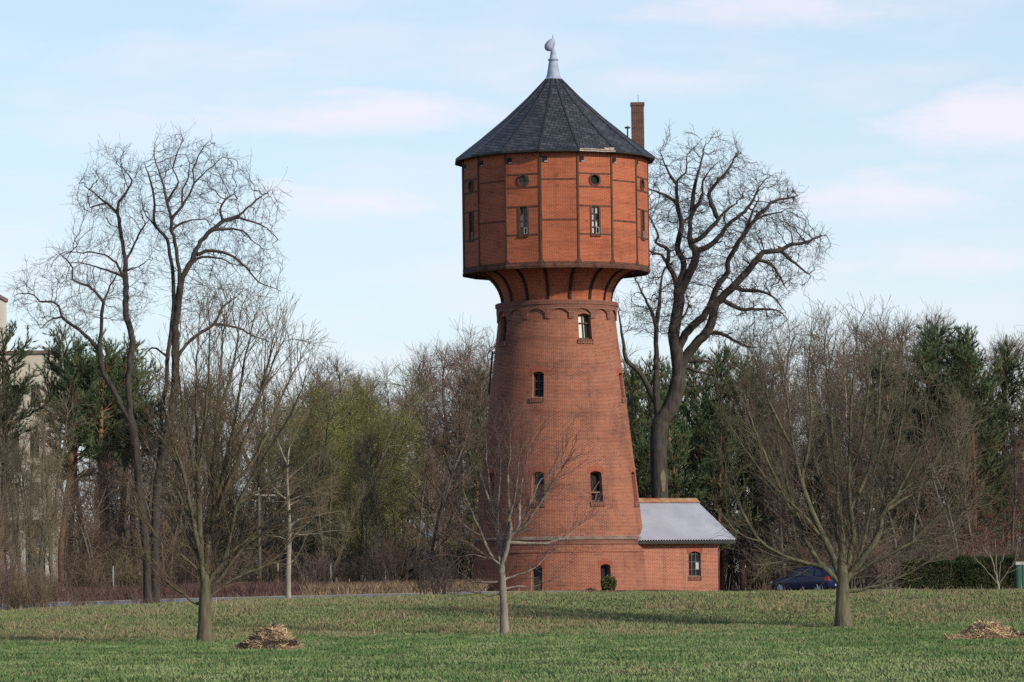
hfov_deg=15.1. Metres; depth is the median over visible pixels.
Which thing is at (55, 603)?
bush
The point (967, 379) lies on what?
pine tree
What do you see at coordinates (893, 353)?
bare tree
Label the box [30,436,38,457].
window
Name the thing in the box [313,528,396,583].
bush
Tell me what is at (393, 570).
bush
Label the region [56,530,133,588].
bush
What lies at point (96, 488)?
bare tree
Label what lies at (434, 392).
birch tree
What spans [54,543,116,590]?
bush
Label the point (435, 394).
birch tree
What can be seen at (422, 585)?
bush
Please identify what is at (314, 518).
tree
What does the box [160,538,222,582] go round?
bush
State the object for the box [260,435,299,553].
bare tree
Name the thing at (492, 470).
window
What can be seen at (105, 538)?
bush
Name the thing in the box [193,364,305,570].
bare tree
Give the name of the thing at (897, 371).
bare tree
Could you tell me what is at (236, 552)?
bush
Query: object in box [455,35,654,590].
water tower
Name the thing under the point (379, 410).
willow tree
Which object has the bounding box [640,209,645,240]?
window
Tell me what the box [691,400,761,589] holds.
pine tree
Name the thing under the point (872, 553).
bush
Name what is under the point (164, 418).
bare tree
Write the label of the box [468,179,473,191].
round window
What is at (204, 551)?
lawn tree
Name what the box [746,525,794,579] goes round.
bush
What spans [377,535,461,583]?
bush
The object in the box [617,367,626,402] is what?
window
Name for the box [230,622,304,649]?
wood chip pile
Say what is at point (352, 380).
bare tree
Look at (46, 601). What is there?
bush
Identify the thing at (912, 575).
bush
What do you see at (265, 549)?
bush
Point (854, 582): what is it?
bush
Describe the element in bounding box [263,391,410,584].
willow tree
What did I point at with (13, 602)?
bush
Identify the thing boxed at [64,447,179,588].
bare tree
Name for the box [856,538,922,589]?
bush
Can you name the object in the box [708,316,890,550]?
bare tree
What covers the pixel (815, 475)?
pine tree
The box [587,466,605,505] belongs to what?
window
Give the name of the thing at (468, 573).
bush
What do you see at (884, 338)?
bare tree
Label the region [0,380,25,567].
bare tree
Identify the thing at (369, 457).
birch tree
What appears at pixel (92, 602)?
bush
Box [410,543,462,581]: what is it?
bush
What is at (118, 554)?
bush
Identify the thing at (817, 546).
bush
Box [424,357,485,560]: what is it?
bare tree
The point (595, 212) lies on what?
window
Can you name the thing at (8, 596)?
bush
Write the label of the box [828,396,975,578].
bare tree
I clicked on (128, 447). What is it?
pine tree
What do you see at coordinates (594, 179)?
round window
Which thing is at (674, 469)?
pine tree
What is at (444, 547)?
bush
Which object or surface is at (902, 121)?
sky
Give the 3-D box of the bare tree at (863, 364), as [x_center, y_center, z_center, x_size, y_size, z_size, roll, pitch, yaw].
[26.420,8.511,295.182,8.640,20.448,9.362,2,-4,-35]
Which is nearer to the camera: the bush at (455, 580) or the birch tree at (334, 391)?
the bush at (455, 580)
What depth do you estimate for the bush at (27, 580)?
191.57 m
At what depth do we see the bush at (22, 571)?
189.47 m
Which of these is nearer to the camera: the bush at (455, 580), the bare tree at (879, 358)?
the bush at (455, 580)
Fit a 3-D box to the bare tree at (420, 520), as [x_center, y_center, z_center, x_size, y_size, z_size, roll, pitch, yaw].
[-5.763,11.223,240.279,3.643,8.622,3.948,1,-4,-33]
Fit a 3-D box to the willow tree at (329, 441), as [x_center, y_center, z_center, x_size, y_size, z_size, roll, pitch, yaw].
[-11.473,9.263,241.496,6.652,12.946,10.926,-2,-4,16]
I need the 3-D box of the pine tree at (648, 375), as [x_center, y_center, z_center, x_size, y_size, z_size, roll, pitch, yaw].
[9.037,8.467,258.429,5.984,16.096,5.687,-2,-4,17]
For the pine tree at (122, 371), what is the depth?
239.50 m
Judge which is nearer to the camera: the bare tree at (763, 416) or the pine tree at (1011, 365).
the pine tree at (1011, 365)
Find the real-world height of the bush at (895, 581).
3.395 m
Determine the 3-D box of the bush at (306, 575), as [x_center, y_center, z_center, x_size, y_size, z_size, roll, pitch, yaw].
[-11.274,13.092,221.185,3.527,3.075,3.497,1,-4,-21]
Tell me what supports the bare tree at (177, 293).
on the ground at (601, 672)
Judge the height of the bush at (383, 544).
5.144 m
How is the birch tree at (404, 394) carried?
on the ground at (601, 672)
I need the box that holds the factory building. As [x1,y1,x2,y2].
[0,295,62,583]
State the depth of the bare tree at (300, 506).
228.84 m
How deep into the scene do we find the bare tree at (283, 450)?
301.15 m
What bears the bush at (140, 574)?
on the ground at (601, 672)
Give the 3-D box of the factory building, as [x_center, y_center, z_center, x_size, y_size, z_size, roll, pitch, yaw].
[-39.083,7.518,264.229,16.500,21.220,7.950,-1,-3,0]
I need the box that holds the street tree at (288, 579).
[243,396,357,598]
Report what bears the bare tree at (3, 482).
on the ground at (601, 672)
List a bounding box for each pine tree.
[0,319,56,602]
[0,340,33,449]
[31,320,109,583]
[33,343,103,566]
[34,330,111,586]
[49,328,152,588]
[81,337,143,585]
[93,340,180,587]
[94,333,160,587]
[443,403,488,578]
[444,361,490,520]
[622,358,682,497]
[629,350,691,497]
[634,403,685,497]
[638,355,698,489]
[639,390,706,505]
[665,347,752,529]
[682,340,760,589]
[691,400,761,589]
[710,352,791,589]
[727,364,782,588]
[777,405,852,562]
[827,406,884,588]
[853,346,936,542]
[877,313,974,578]
[891,326,969,581]
[911,326,1021,586]
[925,323,1019,584]
[935,345,1018,555]
[983,335,1023,551]
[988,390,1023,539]
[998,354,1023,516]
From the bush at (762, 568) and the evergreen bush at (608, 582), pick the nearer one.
the evergreen bush at (608, 582)
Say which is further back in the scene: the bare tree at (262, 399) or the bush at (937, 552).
the bare tree at (262, 399)
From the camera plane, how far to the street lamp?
222.70 m
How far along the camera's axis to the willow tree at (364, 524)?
234.91 m
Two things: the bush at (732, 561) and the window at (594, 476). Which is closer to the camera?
the window at (594, 476)
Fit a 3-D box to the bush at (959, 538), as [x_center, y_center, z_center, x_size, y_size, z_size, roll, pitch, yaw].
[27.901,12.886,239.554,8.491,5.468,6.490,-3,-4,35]
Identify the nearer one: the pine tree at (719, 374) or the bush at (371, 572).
the bush at (371, 572)
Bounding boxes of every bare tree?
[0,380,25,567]
[0,387,45,602]
[0,403,73,585]
[0,453,26,562]
[1,378,95,587]
[3,133,160,602]
[8,399,85,585]
[12,407,72,583]
[17,428,152,585]
[23,453,124,588]
[30,433,125,587]
[64,351,144,579]
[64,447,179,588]
[79,363,121,582]
[79,383,128,546]
[80,410,187,587]
[82,357,197,552]
[87,421,137,586]
[106,425,224,586]
[107,392,148,532]
[116,375,210,533]
[119,347,226,567]
[120,378,201,559]
[125,121,291,602]
[127,435,185,545]
[136,428,243,583]
[141,385,236,581]
[145,369,229,520]
[166,460,205,557]
[175,373,226,534]
[182,374,239,518]
[190,361,245,531]
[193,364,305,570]
[193,431,270,579]
[198,394,276,546]
[207,371,313,554]
[212,381,299,559]
[214,478,242,554]
[226,489,253,563]
[230,379,305,567]
[233,359,290,532]
[236,440,275,585]
[237,372,311,570]
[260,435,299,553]
[264,467,342,581]
[280,471,313,583]
[284,353,347,518]
[293,440,378,582]
[299,344,449,552]
[313,348,362,400]
[327,442,394,566]
[339,360,408,552]
[350,366,400,477]
[365,444,431,579]
[380,363,489,579]
[388,337,491,551]
[389,318,494,515]
[393,453,442,580]
[413,335,475,515]
[413,419,479,577]
[418,444,457,580]
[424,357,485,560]
[466,452,483,535]
[613,120,835,497]
[619,338,682,496]
[623,359,646,493]
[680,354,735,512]
[682,364,715,488]
[685,365,813,565]
[686,350,793,579]
[701,338,746,518]
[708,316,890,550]
[711,316,840,563]
[726,359,811,589]
[730,329,801,554]
[754,408,805,590]
[758,309,808,543]
[759,417,809,558]
[765,332,871,537]
[777,315,883,530]
[789,337,871,522]
[799,426,912,587]
[812,320,903,546]
[816,305,988,531]
[818,435,858,555]
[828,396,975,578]
[834,313,899,586]
[835,411,893,587]
[842,309,923,497]
[847,340,937,576]
[850,316,925,548]
[856,304,926,471]
[861,307,911,467]
[886,441,947,581]
[893,388,1008,553]
[897,297,956,464]
[931,381,991,556]
[978,334,1015,569]
[979,325,1023,538]
[984,325,1023,546]
[985,326,1023,429]
[987,423,1023,552]
[997,380,1023,532]
[1006,460,1023,544]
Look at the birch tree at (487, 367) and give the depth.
269.72 m
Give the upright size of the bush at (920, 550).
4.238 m
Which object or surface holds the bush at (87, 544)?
on the ground at (601, 672)
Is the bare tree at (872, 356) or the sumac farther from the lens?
the bare tree at (872, 356)
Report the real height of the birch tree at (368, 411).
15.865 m
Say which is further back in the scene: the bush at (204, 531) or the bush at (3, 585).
the bush at (204, 531)
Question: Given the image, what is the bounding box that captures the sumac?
[962,507,1023,588]
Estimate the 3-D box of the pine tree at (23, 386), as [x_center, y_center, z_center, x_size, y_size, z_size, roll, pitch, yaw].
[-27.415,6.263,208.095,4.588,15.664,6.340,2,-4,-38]
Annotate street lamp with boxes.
[256,487,275,586]
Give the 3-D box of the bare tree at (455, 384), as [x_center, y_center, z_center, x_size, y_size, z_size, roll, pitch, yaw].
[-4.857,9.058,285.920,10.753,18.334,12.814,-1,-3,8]
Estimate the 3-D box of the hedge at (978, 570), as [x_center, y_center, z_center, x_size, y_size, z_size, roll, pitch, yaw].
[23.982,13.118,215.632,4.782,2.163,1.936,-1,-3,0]
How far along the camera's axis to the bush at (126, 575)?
221.06 m
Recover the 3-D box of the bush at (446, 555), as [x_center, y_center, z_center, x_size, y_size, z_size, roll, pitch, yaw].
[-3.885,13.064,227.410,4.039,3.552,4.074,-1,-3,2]
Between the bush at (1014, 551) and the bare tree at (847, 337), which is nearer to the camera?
the bush at (1014, 551)
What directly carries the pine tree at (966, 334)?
on the ground at (601, 672)
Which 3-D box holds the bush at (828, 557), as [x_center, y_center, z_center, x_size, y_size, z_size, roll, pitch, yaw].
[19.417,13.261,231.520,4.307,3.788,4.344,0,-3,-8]
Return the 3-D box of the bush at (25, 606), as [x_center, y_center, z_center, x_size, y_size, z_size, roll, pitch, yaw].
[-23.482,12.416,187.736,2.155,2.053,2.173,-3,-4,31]
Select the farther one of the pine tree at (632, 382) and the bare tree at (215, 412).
the bare tree at (215, 412)
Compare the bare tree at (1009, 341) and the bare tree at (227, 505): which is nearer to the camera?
the bare tree at (227, 505)
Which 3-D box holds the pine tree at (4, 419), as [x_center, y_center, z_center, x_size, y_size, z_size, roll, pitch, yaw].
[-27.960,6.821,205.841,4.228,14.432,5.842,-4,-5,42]
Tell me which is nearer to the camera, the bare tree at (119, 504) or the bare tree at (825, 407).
the bare tree at (119, 504)
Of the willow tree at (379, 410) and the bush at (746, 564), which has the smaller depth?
the willow tree at (379, 410)
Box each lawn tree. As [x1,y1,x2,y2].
[108,271,351,641]
[413,388,616,633]
[702,290,996,625]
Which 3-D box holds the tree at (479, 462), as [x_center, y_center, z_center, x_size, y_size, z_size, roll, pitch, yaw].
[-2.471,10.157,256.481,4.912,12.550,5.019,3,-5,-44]
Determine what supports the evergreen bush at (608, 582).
on the ground at (601, 672)
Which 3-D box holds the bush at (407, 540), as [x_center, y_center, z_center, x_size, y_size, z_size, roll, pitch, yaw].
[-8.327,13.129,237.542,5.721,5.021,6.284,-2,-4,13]
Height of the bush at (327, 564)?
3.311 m
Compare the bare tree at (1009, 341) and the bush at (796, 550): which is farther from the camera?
the bare tree at (1009, 341)
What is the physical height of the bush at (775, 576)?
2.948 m
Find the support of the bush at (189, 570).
on the ground at (601, 672)
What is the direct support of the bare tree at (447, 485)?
on the ground at (601, 672)
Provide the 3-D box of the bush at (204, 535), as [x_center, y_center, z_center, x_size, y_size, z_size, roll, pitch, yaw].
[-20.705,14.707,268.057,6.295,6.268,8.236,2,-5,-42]
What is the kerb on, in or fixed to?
on the road
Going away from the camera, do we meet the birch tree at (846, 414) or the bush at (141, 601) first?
the bush at (141, 601)
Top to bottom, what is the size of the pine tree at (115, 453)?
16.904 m
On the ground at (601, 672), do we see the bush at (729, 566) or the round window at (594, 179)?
the bush at (729, 566)
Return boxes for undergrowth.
[2,573,490,601]
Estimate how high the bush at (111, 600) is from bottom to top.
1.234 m
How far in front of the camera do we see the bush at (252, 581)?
221.49 m
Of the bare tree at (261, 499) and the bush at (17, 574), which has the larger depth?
the bare tree at (261, 499)
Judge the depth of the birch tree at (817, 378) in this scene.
267.25 m
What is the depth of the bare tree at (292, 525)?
260.76 m
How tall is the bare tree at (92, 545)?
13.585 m
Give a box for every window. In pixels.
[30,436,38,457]
[31,385,39,407]
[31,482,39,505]
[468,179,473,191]
[468,211,473,241]
[484,468,495,507]
[497,318,506,346]
[517,174,528,186]
[518,205,528,236]
[529,466,546,506]
[529,560,544,590]
[530,366,545,401]
[578,314,593,343]
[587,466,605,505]
[589,173,600,185]
[590,205,600,235]
[598,559,612,589]
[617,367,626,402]
[630,466,639,506]
[640,178,644,190]
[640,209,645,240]
[687,546,702,579]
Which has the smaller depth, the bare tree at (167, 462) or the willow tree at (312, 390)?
the willow tree at (312, 390)
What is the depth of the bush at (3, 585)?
185.99 m
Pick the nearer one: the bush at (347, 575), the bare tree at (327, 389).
the bush at (347, 575)
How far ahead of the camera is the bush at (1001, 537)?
268.18 m
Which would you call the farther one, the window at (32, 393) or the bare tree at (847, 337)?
the bare tree at (847, 337)
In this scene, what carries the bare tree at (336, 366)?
on the ground at (601, 672)
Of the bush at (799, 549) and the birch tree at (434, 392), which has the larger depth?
the birch tree at (434, 392)
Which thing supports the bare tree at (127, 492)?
on the ground at (601, 672)
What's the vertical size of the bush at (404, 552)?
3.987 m
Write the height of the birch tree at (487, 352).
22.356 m
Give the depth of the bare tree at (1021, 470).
238.88 m
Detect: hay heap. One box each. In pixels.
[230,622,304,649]
[945,618,1023,639]
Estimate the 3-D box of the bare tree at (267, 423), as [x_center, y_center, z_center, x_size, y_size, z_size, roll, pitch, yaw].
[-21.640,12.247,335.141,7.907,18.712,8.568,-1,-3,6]
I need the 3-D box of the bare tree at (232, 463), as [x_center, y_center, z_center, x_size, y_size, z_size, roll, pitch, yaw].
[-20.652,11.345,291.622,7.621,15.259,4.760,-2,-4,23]
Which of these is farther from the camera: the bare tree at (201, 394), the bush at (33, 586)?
the bare tree at (201, 394)
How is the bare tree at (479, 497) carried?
on the ground at (601, 672)
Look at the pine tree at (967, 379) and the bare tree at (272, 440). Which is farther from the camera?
the bare tree at (272, 440)
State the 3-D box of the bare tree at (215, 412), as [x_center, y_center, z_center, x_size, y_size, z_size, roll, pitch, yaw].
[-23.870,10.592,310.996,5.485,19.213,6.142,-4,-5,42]
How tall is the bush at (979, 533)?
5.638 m
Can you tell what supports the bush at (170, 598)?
on the ground at (601, 672)
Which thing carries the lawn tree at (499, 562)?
on the ground at (601, 672)
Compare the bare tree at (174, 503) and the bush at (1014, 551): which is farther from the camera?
the bare tree at (174, 503)
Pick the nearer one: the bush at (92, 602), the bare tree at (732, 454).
the bush at (92, 602)
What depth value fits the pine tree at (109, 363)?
238.06 m
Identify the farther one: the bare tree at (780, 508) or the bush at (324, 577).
the bare tree at (780, 508)
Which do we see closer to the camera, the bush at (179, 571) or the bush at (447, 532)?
the bush at (179, 571)
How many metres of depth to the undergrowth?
210.81 m
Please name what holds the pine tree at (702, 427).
on the ground at (601, 672)
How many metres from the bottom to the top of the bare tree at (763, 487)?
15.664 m
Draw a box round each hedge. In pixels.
[899,558,985,589]
[955,553,1016,589]
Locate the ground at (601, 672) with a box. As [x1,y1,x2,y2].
[0,572,1023,681]
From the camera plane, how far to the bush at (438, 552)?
240.30 m
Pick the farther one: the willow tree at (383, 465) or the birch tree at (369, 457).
the willow tree at (383, 465)
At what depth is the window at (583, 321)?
217.62 m
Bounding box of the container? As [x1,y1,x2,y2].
[1013,562,1023,588]
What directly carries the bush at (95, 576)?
on the ground at (601, 672)
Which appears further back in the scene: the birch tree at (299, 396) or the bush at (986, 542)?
the birch tree at (299, 396)
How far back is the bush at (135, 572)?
227.01 m
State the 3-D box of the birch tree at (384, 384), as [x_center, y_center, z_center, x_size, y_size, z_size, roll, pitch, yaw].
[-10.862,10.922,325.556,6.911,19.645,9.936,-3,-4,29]
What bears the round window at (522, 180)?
in the water tower
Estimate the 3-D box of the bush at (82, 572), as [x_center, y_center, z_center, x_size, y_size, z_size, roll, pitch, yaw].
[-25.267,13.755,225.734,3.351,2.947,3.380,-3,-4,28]
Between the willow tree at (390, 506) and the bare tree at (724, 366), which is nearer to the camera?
the willow tree at (390, 506)
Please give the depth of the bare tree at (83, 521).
228.19 m
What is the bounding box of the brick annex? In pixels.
[636,498,736,590]
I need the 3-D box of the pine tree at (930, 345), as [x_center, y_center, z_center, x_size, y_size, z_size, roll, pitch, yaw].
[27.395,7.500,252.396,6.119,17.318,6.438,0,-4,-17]
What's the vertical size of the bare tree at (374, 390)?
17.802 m
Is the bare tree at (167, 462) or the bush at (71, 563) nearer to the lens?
the bush at (71, 563)
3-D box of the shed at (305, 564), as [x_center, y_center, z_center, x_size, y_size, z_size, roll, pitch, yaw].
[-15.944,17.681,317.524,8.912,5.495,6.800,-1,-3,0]
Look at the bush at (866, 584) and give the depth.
230.76 m
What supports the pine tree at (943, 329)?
on the ground at (601, 672)
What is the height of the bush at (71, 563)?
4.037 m
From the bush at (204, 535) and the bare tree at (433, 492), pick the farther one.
the bush at (204, 535)
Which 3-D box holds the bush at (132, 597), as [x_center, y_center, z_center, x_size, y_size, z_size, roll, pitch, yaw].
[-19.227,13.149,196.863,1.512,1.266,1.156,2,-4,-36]
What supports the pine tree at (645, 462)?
on the ground at (601, 672)
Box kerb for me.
[0,591,572,603]
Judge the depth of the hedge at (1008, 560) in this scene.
217.03 m
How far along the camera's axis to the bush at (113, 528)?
288.89 m
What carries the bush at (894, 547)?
on the ground at (601, 672)
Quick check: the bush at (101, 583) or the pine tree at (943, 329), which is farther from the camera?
the pine tree at (943, 329)
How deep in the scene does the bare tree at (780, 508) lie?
233.41 m
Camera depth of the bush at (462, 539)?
266.92 m
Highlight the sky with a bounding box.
[0,0,1023,577]
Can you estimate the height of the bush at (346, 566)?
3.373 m
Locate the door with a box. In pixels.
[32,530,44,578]
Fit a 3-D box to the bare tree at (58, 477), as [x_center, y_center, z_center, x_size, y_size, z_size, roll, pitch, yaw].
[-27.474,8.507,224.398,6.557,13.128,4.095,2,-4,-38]
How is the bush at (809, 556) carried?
on the ground at (601, 672)
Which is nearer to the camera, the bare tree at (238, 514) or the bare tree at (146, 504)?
the bare tree at (146, 504)
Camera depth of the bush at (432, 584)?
196.38 m
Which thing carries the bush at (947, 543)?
on the ground at (601, 672)
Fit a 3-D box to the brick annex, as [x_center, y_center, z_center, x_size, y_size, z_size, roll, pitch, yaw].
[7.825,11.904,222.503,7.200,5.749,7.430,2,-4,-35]
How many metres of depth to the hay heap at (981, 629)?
117.97 m
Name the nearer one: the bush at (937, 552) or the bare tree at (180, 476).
the bush at (937, 552)
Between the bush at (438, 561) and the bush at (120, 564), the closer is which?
the bush at (438, 561)
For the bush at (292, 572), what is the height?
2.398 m
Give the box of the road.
[0,591,578,609]
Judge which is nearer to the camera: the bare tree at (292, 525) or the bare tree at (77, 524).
the bare tree at (77, 524)
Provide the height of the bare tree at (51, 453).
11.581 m
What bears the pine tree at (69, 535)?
on the ground at (601, 672)
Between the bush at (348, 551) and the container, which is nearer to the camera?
the container
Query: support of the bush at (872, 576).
on the ground at (601, 672)
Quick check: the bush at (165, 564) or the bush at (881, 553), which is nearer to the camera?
the bush at (165, 564)
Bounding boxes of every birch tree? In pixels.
[265,359,332,508]
[291,365,344,551]
[303,374,354,431]
[310,375,353,443]
[332,370,414,526]
[335,371,380,548]
[345,426,395,581]
[351,357,407,535]
[369,372,461,577]
[388,343,455,508]
[389,340,446,572]
[394,354,464,549]
[430,327,492,479]
[445,340,487,501]
[445,351,492,518]
[448,359,493,507]
[452,325,495,417]
[750,342,830,554]
[790,301,896,544]
[791,339,849,497]
[809,345,899,550]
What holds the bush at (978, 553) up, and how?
on the ground at (601, 672)
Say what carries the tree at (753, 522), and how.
on the ground at (601, 672)
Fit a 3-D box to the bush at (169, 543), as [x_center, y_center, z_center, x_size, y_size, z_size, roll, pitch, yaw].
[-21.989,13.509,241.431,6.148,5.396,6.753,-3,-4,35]
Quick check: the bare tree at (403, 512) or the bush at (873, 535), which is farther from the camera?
the bush at (873, 535)
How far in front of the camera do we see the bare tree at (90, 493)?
334.01 m
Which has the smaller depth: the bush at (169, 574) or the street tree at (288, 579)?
the street tree at (288, 579)
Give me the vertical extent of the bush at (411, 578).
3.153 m
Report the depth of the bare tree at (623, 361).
320.65 m
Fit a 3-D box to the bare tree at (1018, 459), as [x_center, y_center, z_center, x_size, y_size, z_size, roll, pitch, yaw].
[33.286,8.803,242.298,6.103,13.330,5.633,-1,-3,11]
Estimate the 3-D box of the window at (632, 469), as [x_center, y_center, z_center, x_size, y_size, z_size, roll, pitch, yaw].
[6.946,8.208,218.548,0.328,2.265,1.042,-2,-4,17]
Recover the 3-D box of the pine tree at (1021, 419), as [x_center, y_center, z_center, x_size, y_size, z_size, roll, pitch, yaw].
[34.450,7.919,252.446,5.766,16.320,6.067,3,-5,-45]
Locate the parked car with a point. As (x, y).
(797, 583)
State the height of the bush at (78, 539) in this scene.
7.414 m
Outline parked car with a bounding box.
[770,567,835,590]
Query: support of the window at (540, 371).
in the water tower
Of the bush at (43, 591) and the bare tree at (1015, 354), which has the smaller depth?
the bush at (43, 591)
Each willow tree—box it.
[243,404,352,582]
[247,355,441,580]
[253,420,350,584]
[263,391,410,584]
[266,369,363,583]
[275,385,389,563]
[276,398,436,580]
[310,399,459,579]
[311,364,432,578]
[325,383,451,579]
[328,438,400,583]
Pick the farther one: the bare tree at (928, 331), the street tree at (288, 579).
the bare tree at (928, 331)
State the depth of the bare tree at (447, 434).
246.46 m
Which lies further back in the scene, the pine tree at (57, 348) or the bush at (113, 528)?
the bush at (113, 528)
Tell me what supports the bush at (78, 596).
on the ground at (601, 672)
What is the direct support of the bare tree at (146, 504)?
on the ground at (601, 672)
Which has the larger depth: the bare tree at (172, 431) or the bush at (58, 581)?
the bare tree at (172, 431)
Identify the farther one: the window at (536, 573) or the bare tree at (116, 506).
the bare tree at (116, 506)
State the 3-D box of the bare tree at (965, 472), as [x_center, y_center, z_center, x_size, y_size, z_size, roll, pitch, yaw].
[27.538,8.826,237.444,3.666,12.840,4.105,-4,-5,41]
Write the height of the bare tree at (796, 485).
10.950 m
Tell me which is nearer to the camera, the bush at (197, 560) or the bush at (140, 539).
the bush at (197, 560)
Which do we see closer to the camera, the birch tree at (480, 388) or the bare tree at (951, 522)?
the bare tree at (951, 522)
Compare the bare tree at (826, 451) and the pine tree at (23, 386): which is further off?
the bare tree at (826, 451)
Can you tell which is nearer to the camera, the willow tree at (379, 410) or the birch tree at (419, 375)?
the willow tree at (379, 410)
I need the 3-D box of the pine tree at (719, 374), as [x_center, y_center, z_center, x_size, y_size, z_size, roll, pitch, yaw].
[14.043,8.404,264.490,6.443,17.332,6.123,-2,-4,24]
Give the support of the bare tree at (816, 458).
on the ground at (601, 672)
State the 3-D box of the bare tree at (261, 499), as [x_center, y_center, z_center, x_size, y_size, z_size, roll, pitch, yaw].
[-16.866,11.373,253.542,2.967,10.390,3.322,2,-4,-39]
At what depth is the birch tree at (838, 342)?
298.08 m
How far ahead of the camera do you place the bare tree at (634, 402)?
306.35 m
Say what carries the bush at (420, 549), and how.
on the ground at (601, 672)
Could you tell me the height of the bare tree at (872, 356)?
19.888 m
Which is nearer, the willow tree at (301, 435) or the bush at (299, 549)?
the bush at (299, 549)
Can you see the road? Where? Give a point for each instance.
(102, 602)
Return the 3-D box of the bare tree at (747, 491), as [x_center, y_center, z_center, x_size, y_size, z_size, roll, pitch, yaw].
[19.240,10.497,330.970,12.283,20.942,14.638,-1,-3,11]
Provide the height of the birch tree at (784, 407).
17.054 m
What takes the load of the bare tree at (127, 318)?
on the ground at (601, 672)
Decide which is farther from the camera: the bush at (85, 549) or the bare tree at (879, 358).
the bare tree at (879, 358)
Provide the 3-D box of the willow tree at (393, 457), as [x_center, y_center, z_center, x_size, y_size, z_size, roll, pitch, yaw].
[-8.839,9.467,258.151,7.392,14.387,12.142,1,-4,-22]
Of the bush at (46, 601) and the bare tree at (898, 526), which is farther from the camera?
the bare tree at (898, 526)
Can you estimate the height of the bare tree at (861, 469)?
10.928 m
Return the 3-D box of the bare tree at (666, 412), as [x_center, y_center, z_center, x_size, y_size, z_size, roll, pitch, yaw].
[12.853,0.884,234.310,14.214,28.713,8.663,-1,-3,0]
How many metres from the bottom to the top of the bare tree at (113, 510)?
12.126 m
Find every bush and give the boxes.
[0,548,69,609]
[0,552,28,609]
[0,554,47,609]
[0,560,32,609]
[1,570,26,610]
[1,583,30,609]
[5,579,34,607]
[6,571,45,608]
[8,577,40,608]
[14,571,59,607]
[19,560,77,607]
[22,573,65,606]
[30,577,72,606]
[43,571,72,588]
[47,541,105,591]
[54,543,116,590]
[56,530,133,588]
[56,590,80,605]
[57,532,139,590]
[59,555,125,591]
[60,551,106,588]
[64,505,90,585]
[64,523,117,586]
[66,516,126,584]
[67,587,88,605]
[67,589,96,605]
[74,509,139,556]
[76,511,137,588]
[80,535,142,590]
[83,563,124,589]
[84,592,99,605]
[99,590,117,604]
[104,547,142,586]
[106,537,130,585]
[111,514,168,587]
[112,547,166,584]
[115,516,222,575]
[121,559,172,587]
[122,552,168,586]
[124,526,193,585]
[124,587,141,603]
[132,590,153,603]
[140,563,188,589]
[149,537,213,586]
[157,590,178,602]
[160,517,240,576]
[160,529,235,586]
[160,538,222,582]
[160,559,197,587]
[161,552,226,584]
[166,509,232,582]
[166,540,223,587]
[174,513,285,585]
[189,525,274,583]
[196,553,258,585]
[216,556,250,586]
[217,544,266,583]
[224,519,294,582]
[233,561,269,584]
[235,544,279,584]
[236,542,320,584]
[238,538,303,586]
[246,514,348,583]
[254,534,314,581]
[263,542,321,583]
[268,559,307,584]
[281,547,343,583]
[286,538,357,583]
[291,512,412,585]
[295,540,350,583]
[297,547,343,588]
[308,543,373,584]
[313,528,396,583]
[331,517,430,581]
[334,515,428,581]
[335,557,368,585]
[338,533,402,583]
[345,549,393,584]
[346,550,397,586]
[362,535,418,582]
[362,535,431,582]
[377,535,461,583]
[384,534,427,587]
[384,544,439,582]
[396,524,441,583]
[405,528,472,577]
[406,556,453,594]
[408,539,448,580]
[408,544,461,593]
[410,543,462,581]
[415,521,473,581]
[415,539,465,578]
[416,493,469,579]
[419,537,469,579]
[421,524,475,579]
[425,555,479,593]
[434,538,473,584]
[441,514,475,579]
[597,574,616,589]
[714,508,751,587]
[715,515,791,586]
[724,520,760,587]
[724,522,778,588]
[724,527,752,589]
[730,551,781,590]
[731,517,775,584]
[738,523,834,580]
[738,540,792,590]
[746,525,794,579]
[752,549,790,590]
[758,519,832,574]
[771,535,829,575]
[777,524,850,567]
[785,529,855,565]
[798,533,889,589]
[802,533,867,576]
[814,522,917,584]
[826,520,899,588]
[845,527,905,586]
[848,511,945,588]
[850,542,901,587]
[852,564,894,589]
[856,528,913,589]
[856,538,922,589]
[869,542,928,589]
[871,520,943,586]
[879,522,953,587]
[884,515,957,585]
[888,533,961,586]
[894,556,931,586]
[899,543,949,588]
[902,510,983,587]
[905,511,1017,585]
[914,535,987,587]
[936,501,1023,576]
[942,533,994,581]
[946,521,1023,577]
[947,540,997,573]
[951,532,1017,586]
[952,506,1023,562]
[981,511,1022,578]
[990,536,1023,582]
[1005,539,1023,561]
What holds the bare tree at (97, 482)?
on the ground at (601, 672)
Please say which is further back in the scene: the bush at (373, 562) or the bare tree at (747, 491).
the bare tree at (747, 491)
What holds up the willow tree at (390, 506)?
on the ground at (601, 672)
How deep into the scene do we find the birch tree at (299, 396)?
323.80 m
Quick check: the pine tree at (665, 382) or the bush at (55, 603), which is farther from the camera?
the pine tree at (665, 382)
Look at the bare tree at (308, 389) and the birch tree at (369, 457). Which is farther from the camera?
the bare tree at (308, 389)
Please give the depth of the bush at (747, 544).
267.78 m
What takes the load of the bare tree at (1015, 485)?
on the ground at (601, 672)
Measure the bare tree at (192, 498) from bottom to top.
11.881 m
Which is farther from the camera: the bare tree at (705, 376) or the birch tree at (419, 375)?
the birch tree at (419, 375)

